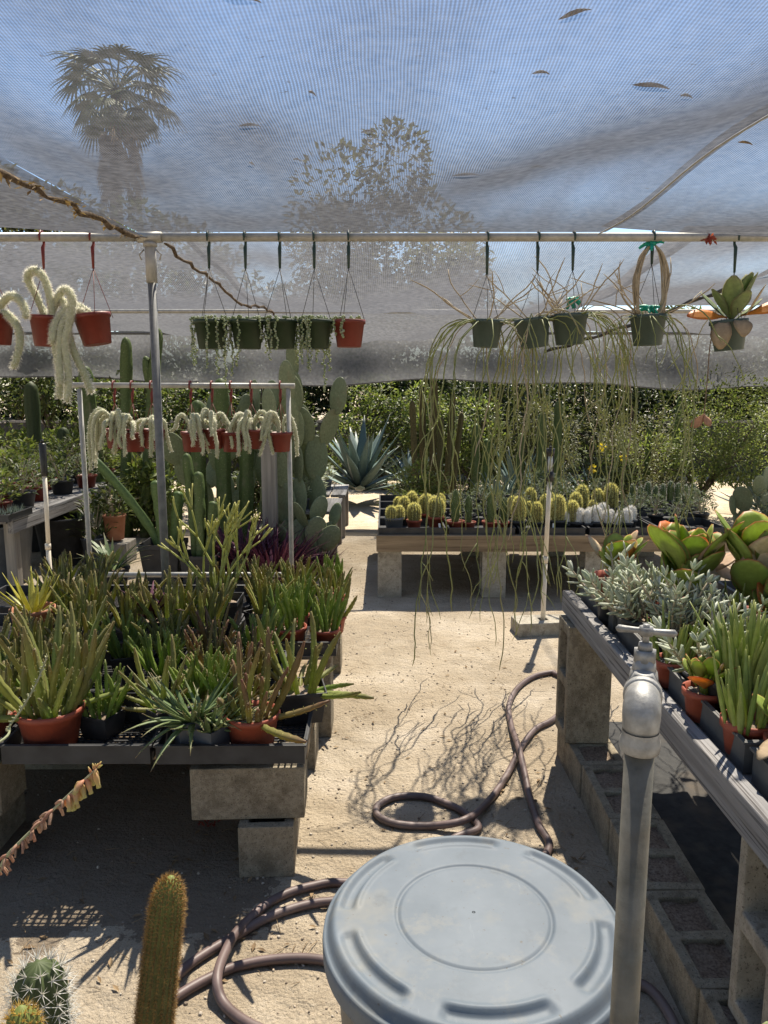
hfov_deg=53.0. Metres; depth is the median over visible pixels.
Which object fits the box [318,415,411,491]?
agave
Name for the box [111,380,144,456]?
hanging basket
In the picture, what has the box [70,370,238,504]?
shrub
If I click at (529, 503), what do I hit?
potted golden cactus
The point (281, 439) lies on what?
hanging basket
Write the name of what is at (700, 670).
potted paddle plant
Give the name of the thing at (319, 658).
plant bench
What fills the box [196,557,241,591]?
potted stapelia
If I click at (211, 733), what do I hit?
potted aloe
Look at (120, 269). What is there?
shade net
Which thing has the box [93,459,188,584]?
column cactus
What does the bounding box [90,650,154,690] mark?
potted plant
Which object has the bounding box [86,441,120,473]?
potted leafy plant
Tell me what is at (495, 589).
cinder block
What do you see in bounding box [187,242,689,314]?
shade net
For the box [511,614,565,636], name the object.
concrete foot
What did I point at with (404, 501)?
potted golden cactus
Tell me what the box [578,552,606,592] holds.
cinder block
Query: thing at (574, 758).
cinder block
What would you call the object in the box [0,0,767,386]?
sky
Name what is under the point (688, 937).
cinder block
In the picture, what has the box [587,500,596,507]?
potted golden cactus
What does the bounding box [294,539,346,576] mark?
purple plant
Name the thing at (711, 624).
potted strap plant
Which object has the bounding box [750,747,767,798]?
plant tray
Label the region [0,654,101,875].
potted flowering aloe
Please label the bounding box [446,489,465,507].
potted leafy plant
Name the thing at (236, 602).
potted pencil cactus
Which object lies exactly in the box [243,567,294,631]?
potted stapelia
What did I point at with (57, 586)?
potted stapelia
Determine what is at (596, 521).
potted white cactus
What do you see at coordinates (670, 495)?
potted column cactus
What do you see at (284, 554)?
purple plant
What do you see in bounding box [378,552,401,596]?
cinder block
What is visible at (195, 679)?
potted stapelia
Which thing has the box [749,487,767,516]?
shrub
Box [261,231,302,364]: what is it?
hanging basket
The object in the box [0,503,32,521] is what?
seedling tray
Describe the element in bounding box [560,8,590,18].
fallen leaf
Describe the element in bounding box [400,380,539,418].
hedge shrub
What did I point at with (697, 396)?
hedge shrub
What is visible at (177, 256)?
seam rope
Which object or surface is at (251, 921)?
garden hose
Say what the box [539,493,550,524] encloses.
potted golden cactus
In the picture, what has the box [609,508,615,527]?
potted white cactus
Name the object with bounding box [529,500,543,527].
potted golden cactus
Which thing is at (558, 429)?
column cactus
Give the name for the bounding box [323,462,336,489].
potted leafy plant
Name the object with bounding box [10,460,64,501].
potted leafy plant
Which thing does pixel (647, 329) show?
hanging basket
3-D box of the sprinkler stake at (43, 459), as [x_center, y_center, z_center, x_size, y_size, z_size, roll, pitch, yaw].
[-2.486,0.114,5.693,0.059,1.295,0.052,0,9,0]
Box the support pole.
[138,241,168,592]
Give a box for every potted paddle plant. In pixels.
[587,530,648,593]
[647,514,743,627]
[677,623,709,657]
[681,650,736,723]
[704,605,732,625]
[710,510,767,630]
[752,579,767,613]
[752,694,767,740]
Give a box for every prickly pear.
[150,394,262,542]
[249,347,346,548]
[277,496,341,559]
[729,467,767,522]
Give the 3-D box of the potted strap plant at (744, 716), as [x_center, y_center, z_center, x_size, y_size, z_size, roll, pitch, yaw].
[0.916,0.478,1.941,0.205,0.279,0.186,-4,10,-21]
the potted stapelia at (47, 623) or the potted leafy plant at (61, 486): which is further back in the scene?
the potted leafy plant at (61, 486)
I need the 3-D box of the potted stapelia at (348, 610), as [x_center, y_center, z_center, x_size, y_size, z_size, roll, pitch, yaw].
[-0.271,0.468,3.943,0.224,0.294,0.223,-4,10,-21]
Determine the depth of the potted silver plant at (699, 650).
2.26 m
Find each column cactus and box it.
[24,382,71,476]
[78,328,171,537]
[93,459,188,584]
[179,453,221,584]
[189,378,253,554]
[409,380,463,494]
[470,424,490,494]
[516,401,562,490]
[628,483,636,505]
[637,485,643,505]
[643,396,682,491]
[644,481,651,507]
[651,485,658,507]
[659,484,666,507]
[665,481,674,504]
[673,482,682,507]
[682,484,688,507]
[689,482,696,504]
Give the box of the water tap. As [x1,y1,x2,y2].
[609,623,677,1023]
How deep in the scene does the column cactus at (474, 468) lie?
10.01 m
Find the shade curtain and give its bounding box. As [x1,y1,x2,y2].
[0,335,767,390]
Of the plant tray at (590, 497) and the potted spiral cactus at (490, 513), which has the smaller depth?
the potted spiral cactus at (490, 513)
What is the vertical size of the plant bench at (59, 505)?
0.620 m
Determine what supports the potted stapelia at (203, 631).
on the plant tray at (281, 665)
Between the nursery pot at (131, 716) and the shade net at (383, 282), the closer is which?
the nursery pot at (131, 716)
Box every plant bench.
[0,476,120,584]
[0,627,331,662]
[1,660,325,759]
[376,529,729,551]
[562,590,767,868]
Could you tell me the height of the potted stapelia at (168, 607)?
0.373 m
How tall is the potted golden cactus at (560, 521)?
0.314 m
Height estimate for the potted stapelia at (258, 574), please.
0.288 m
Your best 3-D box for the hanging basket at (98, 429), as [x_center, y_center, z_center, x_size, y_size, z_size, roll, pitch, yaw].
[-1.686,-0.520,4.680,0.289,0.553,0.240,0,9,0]
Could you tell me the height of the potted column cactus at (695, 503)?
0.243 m
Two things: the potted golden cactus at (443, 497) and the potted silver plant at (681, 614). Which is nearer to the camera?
the potted silver plant at (681, 614)
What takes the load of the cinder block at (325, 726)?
on the ground
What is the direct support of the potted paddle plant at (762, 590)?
in the plant tray at (630, 641)
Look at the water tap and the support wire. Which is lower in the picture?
the water tap
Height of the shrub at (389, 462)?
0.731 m
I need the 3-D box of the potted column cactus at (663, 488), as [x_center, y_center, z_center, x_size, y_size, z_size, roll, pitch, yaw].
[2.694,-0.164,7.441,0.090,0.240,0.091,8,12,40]
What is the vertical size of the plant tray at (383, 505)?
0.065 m
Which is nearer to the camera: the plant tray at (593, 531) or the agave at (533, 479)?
the plant tray at (593, 531)
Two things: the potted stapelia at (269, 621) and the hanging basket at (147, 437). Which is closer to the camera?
the potted stapelia at (269, 621)
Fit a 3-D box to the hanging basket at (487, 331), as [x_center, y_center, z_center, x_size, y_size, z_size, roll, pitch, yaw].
[0.522,-0.246,3.967,0.779,2.324,0.748,0,9,0]
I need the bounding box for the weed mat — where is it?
[609,722,741,934]
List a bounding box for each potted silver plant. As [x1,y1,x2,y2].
[562,541,670,624]
[576,553,685,636]
[624,558,728,652]
[637,560,667,618]
[647,599,759,680]
[693,588,767,644]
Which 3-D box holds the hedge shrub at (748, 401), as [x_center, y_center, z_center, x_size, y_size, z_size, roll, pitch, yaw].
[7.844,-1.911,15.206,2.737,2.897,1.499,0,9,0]
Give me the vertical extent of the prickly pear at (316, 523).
0.717 m
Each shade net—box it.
[0,0,767,231]
[0,156,146,237]
[0,232,263,314]
[13,313,767,344]
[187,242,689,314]
[585,232,767,305]
[614,118,767,236]
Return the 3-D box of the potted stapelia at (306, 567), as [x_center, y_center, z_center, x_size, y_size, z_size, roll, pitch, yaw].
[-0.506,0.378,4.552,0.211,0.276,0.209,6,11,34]
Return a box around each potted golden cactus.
[384,504,404,527]
[392,496,400,505]
[397,495,409,525]
[406,490,418,503]
[406,501,421,527]
[418,493,431,517]
[428,495,445,527]
[440,493,446,515]
[507,495,513,519]
[509,495,526,531]
[524,487,537,502]
[525,500,531,517]
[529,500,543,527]
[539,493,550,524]
[550,494,565,527]
[566,499,578,527]
[569,491,583,507]
[574,483,588,509]
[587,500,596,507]
[591,488,603,504]
[604,482,619,513]
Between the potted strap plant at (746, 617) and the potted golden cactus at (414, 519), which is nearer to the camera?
the potted strap plant at (746, 617)
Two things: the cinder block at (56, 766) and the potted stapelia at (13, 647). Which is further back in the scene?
the cinder block at (56, 766)
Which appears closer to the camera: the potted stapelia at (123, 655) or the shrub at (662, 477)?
the potted stapelia at (123, 655)
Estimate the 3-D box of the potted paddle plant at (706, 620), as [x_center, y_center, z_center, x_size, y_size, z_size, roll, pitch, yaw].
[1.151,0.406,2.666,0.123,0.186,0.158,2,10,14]
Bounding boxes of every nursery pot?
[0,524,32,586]
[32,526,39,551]
[35,512,85,566]
[114,676,161,720]
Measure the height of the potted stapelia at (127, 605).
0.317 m
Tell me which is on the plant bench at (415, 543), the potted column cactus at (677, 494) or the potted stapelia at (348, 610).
the potted column cactus at (677, 494)
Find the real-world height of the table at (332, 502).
0.490 m
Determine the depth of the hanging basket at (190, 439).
4.68 m
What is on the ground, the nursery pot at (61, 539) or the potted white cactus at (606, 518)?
the nursery pot at (61, 539)
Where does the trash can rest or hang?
on the ground
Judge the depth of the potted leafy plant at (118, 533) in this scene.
7.34 m
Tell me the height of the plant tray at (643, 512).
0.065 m
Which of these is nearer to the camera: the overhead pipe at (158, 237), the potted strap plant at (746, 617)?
the potted strap plant at (746, 617)
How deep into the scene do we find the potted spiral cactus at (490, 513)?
6.21 m
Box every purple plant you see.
[182,514,308,579]
[215,517,331,584]
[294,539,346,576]
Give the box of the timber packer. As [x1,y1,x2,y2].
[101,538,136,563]
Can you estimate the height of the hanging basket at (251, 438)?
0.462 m
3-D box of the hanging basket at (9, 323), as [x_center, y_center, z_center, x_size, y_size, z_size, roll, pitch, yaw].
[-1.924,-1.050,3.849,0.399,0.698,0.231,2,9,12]
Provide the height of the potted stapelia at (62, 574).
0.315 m
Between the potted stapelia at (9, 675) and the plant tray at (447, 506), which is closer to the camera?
the potted stapelia at (9, 675)
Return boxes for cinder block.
[0,760,26,815]
[0,792,25,849]
[25,764,91,768]
[190,759,307,819]
[238,818,299,877]
[307,723,318,768]
[318,689,333,736]
[323,656,332,690]
[333,636,341,673]
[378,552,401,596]
[461,552,479,556]
[479,552,505,597]
[543,552,563,556]
[555,615,611,742]
[557,731,623,797]
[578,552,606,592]
[581,765,660,854]
[608,819,704,890]
[636,552,653,556]
[644,890,732,1023]
[697,989,737,1023]
[728,837,767,1023]
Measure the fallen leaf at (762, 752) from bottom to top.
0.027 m
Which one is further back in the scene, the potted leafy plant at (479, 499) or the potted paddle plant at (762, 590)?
the potted leafy plant at (479, 499)
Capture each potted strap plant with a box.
[637,552,670,587]
[646,600,703,688]
[689,599,767,712]
[706,573,748,621]
[709,609,746,636]
[713,637,767,754]
[746,603,766,625]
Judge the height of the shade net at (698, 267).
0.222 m
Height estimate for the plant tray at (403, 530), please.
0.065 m
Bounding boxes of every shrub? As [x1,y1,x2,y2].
[0,331,162,468]
[0,377,77,419]
[0,381,13,422]
[0,424,116,511]
[41,377,144,419]
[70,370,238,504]
[94,450,185,534]
[134,388,234,419]
[185,388,321,472]
[195,388,277,419]
[214,469,293,520]
[303,384,381,419]
[323,381,400,476]
[352,380,451,419]
[370,388,465,469]
[372,450,418,489]
[377,489,420,521]
[383,458,452,496]
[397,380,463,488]
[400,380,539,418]
[419,444,480,482]
[428,391,515,494]
[440,380,601,463]
[449,487,510,495]
[497,442,586,476]
[500,466,570,495]
[501,395,581,482]
[504,383,609,419]
[552,383,715,476]
[552,483,591,494]
[565,441,645,494]
[584,406,687,493]
[587,331,676,419]
[605,363,767,509]
[641,470,717,511]
[648,387,767,419]
[726,387,767,419]
[739,387,767,474]
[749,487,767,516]
[752,387,767,432]
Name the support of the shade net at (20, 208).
attached to the overhead pipe at (158, 237)
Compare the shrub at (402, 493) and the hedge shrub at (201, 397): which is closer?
the shrub at (402, 493)
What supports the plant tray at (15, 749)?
on the plant bench at (303, 662)
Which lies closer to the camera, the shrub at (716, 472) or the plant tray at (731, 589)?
the plant tray at (731, 589)
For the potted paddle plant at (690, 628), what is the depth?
2.50 m
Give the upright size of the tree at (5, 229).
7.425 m
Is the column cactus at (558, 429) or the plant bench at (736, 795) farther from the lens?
the column cactus at (558, 429)
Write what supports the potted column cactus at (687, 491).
on the plant bench at (415, 543)
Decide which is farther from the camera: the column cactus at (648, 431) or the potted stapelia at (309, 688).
the column cactus at (648, 431)
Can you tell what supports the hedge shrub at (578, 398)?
on the ground
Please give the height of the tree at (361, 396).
3.673 m
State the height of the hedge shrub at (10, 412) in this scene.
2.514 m
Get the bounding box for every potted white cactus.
[563,511,570,527]
[574,507,583,527]
[582,509,592,529]
[591,505,603,527]
[598,502,605,512]
[601,509,612,527]
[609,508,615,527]
[613,514,622,527]
[622,508,633,527]
[626,504,637,527]
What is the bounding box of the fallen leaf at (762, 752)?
[756,739,767,759]
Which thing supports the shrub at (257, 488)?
on the ground
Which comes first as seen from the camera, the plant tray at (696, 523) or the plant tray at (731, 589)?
the plant tray at (731, 589)
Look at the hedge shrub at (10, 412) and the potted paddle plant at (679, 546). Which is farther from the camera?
the hedge shrub at (10, 412)
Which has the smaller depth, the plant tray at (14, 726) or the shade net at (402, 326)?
the plant tray at (14, 726)
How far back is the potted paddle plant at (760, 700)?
1.87 m
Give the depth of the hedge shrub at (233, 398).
14.86 m
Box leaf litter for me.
[0,642,612,990]
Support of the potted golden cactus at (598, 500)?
in the plant tray
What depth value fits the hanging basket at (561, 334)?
3.92 m
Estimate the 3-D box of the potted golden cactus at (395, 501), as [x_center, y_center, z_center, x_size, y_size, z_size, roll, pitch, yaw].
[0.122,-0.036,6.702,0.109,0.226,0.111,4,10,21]
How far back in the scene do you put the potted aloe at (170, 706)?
2.61 m
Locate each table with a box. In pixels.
[305,498,341,559]
[326,485,348,537]
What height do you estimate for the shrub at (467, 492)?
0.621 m
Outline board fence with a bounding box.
[0,417,767,475]
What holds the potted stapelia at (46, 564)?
on the plant tray at (4, 605)
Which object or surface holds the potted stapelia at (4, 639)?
on the plant tray
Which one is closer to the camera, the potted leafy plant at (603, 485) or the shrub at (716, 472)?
the potted leafy plant at (603, 485)
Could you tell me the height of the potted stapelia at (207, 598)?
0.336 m
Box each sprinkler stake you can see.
[39,440,51,577]
[540,446,554,619]
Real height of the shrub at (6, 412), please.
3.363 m
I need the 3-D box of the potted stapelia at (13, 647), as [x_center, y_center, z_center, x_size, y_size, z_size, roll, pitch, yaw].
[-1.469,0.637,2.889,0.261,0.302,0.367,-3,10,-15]
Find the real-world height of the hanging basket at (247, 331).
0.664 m
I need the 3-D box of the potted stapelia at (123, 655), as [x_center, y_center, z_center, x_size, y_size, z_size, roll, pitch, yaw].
[-1.125,0.562,3.353,0.260,0.300,0.256,7,11,35]
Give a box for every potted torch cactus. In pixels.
[0,995,46,1023]
[132,869,188,1023]
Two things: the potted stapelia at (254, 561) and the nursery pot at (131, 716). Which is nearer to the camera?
the nursery pot at (131, 716)
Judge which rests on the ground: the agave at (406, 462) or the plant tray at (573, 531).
the agave at (406, 462)
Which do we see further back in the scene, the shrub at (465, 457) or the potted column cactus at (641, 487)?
the shrub at (465, 457)
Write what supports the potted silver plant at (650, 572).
in the plant tray at (630, 641)
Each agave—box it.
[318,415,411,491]
[380,449,444,494]
[463,469,529,495]
[469,444,535,491]
[510,462,576,492]
[565,466,608,493]
[709,462,760,509]
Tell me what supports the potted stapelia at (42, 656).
on the plant tray at (14, 726)
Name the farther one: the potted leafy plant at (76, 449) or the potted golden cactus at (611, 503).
the potted leafy plant at (76, 449)
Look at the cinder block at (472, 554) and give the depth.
7.67 m
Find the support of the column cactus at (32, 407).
on the ground
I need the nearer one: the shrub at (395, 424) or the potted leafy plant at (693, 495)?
the potted leafy plant at (693, 495)
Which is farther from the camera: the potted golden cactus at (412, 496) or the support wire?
the potted golden cactus at (412, 496)
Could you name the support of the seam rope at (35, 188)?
attached to the overhead pipe at (158, 237)
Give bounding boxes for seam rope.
[0,168,144,241]
[164,242,274,315]
[547,288,722,351]
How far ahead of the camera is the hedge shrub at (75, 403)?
14.81 m
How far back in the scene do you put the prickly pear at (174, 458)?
7.54 m
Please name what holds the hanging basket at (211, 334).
hanging from the overhead pipe at (158, 237)
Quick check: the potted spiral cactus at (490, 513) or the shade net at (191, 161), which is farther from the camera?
the potted spiral cactus at (490, 513)
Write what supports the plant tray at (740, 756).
on the plant bench at (736, 795)
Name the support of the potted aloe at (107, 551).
on the ground
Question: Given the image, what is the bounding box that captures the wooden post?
[261,439,278,547]
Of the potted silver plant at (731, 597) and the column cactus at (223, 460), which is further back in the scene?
the column cactus at (223, 460)
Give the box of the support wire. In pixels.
[598,115,767,234]
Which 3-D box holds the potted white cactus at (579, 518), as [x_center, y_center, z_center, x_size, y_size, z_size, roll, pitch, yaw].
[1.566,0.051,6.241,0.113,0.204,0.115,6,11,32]
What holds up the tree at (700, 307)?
on the ground
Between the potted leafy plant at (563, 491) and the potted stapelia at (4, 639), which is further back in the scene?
the potted leafy plant at (563, 491)
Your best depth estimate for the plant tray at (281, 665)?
3.43 m
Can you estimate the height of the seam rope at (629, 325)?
0.508 m
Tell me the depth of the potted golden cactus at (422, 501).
6.54 m
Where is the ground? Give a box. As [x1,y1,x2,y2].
[0,389,767,1023]
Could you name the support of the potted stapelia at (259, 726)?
on the plant tray at (278, 751)
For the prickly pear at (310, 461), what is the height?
2.128 m
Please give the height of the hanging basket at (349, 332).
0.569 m
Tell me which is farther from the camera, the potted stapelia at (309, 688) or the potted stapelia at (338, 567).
the potted stapelia at (338, 567)
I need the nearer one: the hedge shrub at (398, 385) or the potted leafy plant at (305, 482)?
the potted leafy plant at (305, 482)
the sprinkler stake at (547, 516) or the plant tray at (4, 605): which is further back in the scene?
the sprinkler stake at (547, 516)
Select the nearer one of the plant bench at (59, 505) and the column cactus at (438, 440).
the plant bench at (59, 505)
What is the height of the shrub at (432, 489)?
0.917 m
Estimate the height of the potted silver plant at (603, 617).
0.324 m
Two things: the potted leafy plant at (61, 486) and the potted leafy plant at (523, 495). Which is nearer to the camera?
the potted leafy plant at (523, 495)
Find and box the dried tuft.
[701,233,716,244]
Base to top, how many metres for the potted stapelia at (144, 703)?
0.332 m
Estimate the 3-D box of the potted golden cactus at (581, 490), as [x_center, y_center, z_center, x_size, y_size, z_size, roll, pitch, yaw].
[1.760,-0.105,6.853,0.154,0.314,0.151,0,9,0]
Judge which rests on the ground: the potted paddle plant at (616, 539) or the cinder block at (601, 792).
the cinder block at (601, 792)
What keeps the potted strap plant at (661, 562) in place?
in the plant tray at (612, 621)
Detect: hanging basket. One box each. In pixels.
[0,290,32,370]
[22,230,78,403]
[46,233,112,398]
[86,380,128,469]
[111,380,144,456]
[135,380,173,457]
[170,380,210,455]
[189,231,234,386]
[196,380,227,458]
[214,380,256,451]
[228,380,273,456]
[229,231,268,365]
[257,380,299,456]
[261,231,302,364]
[294,231,332,391]
[330,231,365,347]
[410,232,554,669]
[459,231,616,640]
[469,231,640,599]
[581,230,744,554]
[687,235,767,427]
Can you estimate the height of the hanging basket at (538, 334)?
2.291 m
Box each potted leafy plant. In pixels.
[0,441,55,506]
[0,446,35,498]
[0,466,30,514]
[4,435,52,482]
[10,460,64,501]
[20,450,69,489]
[33,436,81,494]
[54,432,93,483]
[64,490,121,563]
[65,453,109,487]
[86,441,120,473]
[89,475,140,540]
[302,477,311,508]
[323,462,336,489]
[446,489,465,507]
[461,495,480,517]
[469,481,489,507]
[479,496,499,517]
[495,490,508,514]
[515,490,530,501]
[529,482,543,500]
[546,478,575,503]
[588,477,607,493]
[618,492,642,516]
[631,489,651,508]
[642,492,667,524]
[666,500,688,524]
[675,486,705,512]
[687,490,718,519]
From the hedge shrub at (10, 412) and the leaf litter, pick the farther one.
the hedge shrub at (10, 412)
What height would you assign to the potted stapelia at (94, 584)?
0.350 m
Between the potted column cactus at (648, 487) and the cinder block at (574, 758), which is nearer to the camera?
the cinder block at (574, 758)
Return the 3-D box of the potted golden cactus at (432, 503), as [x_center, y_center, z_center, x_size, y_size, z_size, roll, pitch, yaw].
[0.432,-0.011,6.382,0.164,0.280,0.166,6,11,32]
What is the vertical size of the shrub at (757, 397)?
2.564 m
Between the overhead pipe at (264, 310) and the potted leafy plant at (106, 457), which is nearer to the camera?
the overhead pipe at (264, 310)
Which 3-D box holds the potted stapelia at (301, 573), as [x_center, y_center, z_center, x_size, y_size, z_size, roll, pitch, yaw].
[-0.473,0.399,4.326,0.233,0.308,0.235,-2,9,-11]
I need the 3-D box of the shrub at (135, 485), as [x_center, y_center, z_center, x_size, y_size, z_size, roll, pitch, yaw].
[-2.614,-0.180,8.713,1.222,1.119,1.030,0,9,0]
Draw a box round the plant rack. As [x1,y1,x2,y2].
[72,382,294,576]
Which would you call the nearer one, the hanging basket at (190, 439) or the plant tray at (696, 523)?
the hanging basket at (190, 439)
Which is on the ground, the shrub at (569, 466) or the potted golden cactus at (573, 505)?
the shrub at (569, 466)
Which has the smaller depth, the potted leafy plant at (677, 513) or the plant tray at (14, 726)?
the plant tray at (14, 726)
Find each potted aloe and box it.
[0,566,66,637]
[73,534,150,584]
[119,655,251,771]
[168,674,272,743]
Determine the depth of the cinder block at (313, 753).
3.41 m
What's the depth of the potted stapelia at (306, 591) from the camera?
3.92 m
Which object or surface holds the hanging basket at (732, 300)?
hanging from the overhead pipe at (158, 237)
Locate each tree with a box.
[0,164,104,419]
[48,44,181,388]
[109,217,219,331]
[290,232,485,383]
[317,382,460,416]
[397,232,474,266]
[509,307,617,419]
[626,306,764,419]
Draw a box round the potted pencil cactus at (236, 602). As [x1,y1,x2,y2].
[157,483,272,637]
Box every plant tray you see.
[0,585,40,612]
[0,613,11,639]
[0,691,180,763]
[0,695,19,759]
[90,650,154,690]
[109,585,171,611]
[119,613,243,649]
[153,695,312,763]
[168,650,286,690]
[178,585,250,617]
[234,613,340,655]
[250,585,345,612]
[378,509,385,517]
[378,518,445,534]
[379,495,431,501]
[379,502,393,508]
[433,495,486,501]
[444,509,499,524]
[444,518,515,534]
[446,502,486,508]
[510,518,585,534]
[554,495,592,501]
[580,579,731,632]
[585,518,648,534]
[615,615,670,663]
[618,502,677,508]
[636,509,692,518]
[641,518,723,532]
[667,667,763,772]
[717,581,748,605]
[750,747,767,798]
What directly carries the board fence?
on the ground
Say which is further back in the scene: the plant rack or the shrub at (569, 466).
the shrub at (569, 466)
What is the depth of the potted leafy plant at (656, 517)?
6.50 m
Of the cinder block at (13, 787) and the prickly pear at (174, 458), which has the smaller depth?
the cinder block at (13, 787)
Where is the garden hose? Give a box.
[175,670,679,1023]
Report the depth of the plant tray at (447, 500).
7.91 m
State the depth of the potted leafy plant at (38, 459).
7.97 m
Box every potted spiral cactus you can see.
[447,489,464,527]
[460,495,475,527]
[482,492,497,527]
[499,497,510,527]
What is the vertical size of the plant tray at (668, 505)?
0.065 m
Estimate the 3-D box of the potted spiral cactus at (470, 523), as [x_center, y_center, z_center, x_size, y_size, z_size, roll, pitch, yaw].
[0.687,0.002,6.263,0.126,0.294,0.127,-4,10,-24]
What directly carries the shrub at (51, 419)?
on the ground
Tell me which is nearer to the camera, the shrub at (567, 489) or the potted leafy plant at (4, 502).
the potted leafy plant at (4, 502)
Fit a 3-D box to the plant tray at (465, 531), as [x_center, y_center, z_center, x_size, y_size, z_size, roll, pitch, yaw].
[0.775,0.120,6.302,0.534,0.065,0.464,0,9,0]
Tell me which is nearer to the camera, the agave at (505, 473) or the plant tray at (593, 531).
the plant tray at (593, 531)
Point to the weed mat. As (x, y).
(707, 836)
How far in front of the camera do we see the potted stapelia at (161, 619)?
3.34 m
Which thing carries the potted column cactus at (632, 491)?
in the plant tray at (668, 505)
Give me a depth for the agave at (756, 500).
9.94 m
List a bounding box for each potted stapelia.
[0,595,161,743]
[0,605,63,675]
[0,626,80,701]
[0,639,18,697]
[0,654,20,737]
[1,617,13,652]
[2,602,18,641]
[21,605,65,664]
[23,572,79,626]
[29,552,84,600]
[41,549,85,585]
[43,600,110,672]
[44,619,110,665]
[49,573,111,635]
[59,570,124,621]
[78,550,115,593]
[79,659,132,740]
[83,562,121,595]
[87,610,166,679]
[103,579,160,640]
[113,569,166,617]
[118,634,199,735]
[119,580,184,635]
[124,627,202,688]
[131,565,200,636]
[131,610,189,673]
[150,567,205,632]
[168,643,233,702]
[178,620,236,674]
[185,576,236,640]
[185,603,244,656]
[189,627,329,743]
[195,649,244,708]
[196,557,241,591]
[216,641,289,701]
[222,624,277,687]
[228,603,291,671]
[240,561,271,608]
[241,554,281,585]
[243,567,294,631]
[256,611,373,724]
[266,581,306,640]
[277,555,316,583]
[278,574,317,631]
[279,558,319,589]
[308,587,347,640]
[312,562,352,601]
[312,574,357,632]
[316,553,343,591]
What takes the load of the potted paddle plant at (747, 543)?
in the plant tray at (630, 641)
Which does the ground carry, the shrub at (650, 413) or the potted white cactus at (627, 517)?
the shrub at (650, 413)
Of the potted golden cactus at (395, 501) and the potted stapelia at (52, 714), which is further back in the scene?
the potted golden cactus at (395, 501)
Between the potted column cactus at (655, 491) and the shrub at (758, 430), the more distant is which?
the shrub at (758, 430)
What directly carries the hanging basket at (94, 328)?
hanging from the overhead pipe at (158, 237)
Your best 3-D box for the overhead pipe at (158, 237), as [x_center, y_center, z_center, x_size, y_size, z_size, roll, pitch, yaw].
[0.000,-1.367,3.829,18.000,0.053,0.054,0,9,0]
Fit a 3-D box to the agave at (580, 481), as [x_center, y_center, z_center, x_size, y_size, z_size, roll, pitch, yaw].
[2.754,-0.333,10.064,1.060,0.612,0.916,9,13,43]
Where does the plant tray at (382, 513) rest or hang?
on the plant bench at (415, 543)
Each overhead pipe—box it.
[0,232,767,242]
[13,332,709,334]
[91,309,753,312]
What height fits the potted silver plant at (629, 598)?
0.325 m
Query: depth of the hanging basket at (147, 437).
4.67 m
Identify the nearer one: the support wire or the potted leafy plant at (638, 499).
the support wire
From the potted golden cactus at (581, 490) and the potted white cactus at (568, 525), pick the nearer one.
the potted white cactus at (568, 525)
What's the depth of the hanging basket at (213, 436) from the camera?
4.67 m
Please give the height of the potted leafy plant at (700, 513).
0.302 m
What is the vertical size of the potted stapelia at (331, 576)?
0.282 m
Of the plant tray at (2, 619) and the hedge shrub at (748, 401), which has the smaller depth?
the plant tray at (2, 619)
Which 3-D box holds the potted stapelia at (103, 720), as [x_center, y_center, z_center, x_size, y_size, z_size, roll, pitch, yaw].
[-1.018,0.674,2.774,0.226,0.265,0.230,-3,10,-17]
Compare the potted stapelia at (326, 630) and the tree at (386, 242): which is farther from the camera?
the tree at (386, 242)
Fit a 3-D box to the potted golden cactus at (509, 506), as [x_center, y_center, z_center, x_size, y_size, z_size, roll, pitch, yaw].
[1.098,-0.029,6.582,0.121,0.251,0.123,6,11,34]
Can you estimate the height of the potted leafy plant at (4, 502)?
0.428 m
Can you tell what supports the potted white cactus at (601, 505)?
in the plant tray at (593, 531)
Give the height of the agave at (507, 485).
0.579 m
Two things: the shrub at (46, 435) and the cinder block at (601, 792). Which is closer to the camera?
the cinder block at (601, 792)
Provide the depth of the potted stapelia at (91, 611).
3.32 m
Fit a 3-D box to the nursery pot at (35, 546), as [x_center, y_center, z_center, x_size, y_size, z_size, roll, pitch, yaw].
[-3.611,0.154,8.030,0.480,0.460,0.480,0,9,0]
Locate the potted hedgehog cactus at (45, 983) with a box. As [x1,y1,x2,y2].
[0,944,85,1023]
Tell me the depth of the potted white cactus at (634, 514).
6.32 m
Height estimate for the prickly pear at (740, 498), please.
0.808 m
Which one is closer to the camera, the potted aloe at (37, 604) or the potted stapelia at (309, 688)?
the potted stapelia at (309, 688)
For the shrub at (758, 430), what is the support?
on the ground
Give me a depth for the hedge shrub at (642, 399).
15.06 m
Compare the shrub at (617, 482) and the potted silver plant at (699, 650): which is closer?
the potted silver plant at (699, 650)
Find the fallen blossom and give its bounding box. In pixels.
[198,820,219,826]
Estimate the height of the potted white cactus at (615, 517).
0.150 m
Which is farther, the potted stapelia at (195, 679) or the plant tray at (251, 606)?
the plant tray at (251, 606)
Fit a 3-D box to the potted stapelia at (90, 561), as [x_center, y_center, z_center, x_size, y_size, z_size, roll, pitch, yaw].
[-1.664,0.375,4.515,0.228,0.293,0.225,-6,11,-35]
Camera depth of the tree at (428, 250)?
21.24 m
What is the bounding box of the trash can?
[322,835,614,1023]
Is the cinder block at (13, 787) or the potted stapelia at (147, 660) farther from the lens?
the potted stapelia at (147, 660)
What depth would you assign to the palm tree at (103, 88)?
27.17 m
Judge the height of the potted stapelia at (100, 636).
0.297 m

